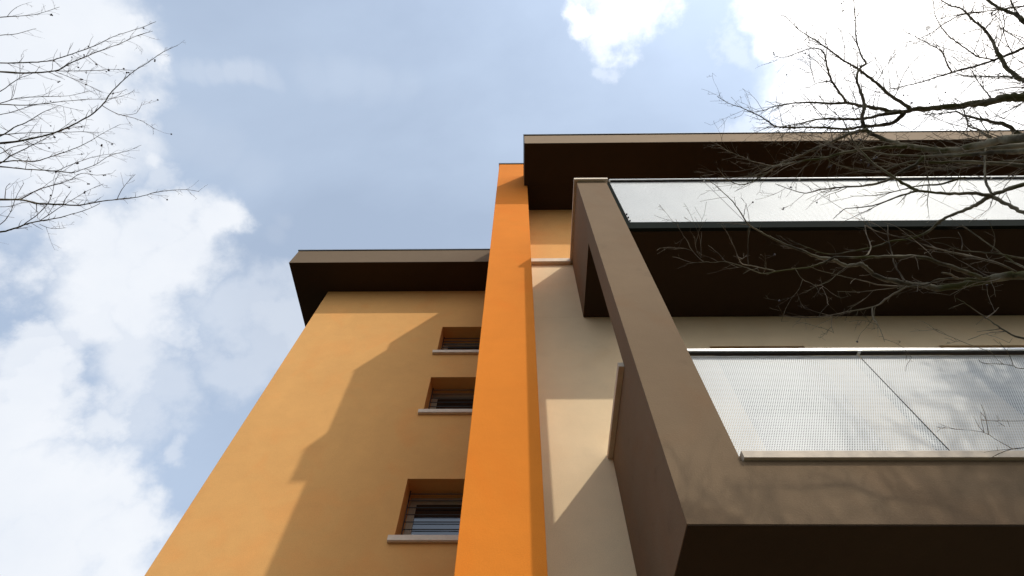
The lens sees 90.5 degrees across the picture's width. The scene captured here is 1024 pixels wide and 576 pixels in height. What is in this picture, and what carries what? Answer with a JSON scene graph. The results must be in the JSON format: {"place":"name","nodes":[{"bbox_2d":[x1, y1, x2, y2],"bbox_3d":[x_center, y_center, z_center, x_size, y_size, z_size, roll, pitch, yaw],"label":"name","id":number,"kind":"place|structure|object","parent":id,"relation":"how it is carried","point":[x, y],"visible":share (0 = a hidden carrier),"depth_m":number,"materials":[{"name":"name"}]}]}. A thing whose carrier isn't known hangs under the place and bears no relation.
{"place":"outdoors","nodes":[
{"label":"outdoors","id":0,"kind":"place"},
{"bbox_2d":[0,0,204,249],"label":"bare tree","id":1,"kind":"object","parent":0,"point":[42,136],"visible":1,"depth_m":3.87,"materials":[{"name":"brown plant"}]},
{"bbox_2d":[0,0,1023,575],"label":"sky","id":2,"kind":"structure","parent":0,"point":[135,349],"materials":[{"name":"blue"}]},
{"bbox_2d":[144,129,1023,575],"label":"apartment building","id":3,"kind":"structure","parent":0,"point":[574,369],"depth_m":5.59,"materials":[{"name":"paint"}]},
{"bbox_2d":[387,491,462,542],"bbox_3d":[-0.893,2.880,6.341,1.080,0.909,0.470,0,-60,1],"label":"window","id":4,"kind":"structure","parent":3,"relation":"in","point":[429,520],"depth_m":6.51,"materials":[{"name":"glass"}]},
{"bbox_2d":[418,388,473,414],"bbox_3d":[-0.873,1.856,8.141,1.080,0.881,0.470,0,-60,1],"label":"window","id":5,"kind":"structure","parent":3,"relation":"in","point":[440,404],"depth_m":8.36,"materials":[{"name":"paint"}]},
{"bbox_2d":[432,337,479,354],"bbox_3d":[-0.859,1.118,9.438,1.080,0.876,0.470,0,-60,1],"label":"window","id":6,"kind":"structure","parent":3,"relation":"in","point":[448,348],"depth_m":9.62,"materials":[{"name":"paint"}]},
{"bbox_2d":[719,364,864,449],"bbox_3d":[2.641,1.547,4.372,1.021,2.880,0.048,0,-60,1],"label":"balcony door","id":7,"kind":"structure","parent":3,"relation":"in","point":[719,364],"depth_m":4.96,"materials":[{"name":"white glass"}]},
{"bbox_2d":[967,362,1023,413],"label":"balcony door","id":8,"kind":"structure","parent":3,"relation":"in","point":[969,362],"depth_m":5.34,"materials":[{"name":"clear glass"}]},
{"bbox_2d":[657,0,1023,458],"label":"bare tree","id":9,"kind":"object","parent":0,"point":[1016,137],"visible":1,"depth_m":2.91,"materials":[{"name":"brown plant"}]}
]}

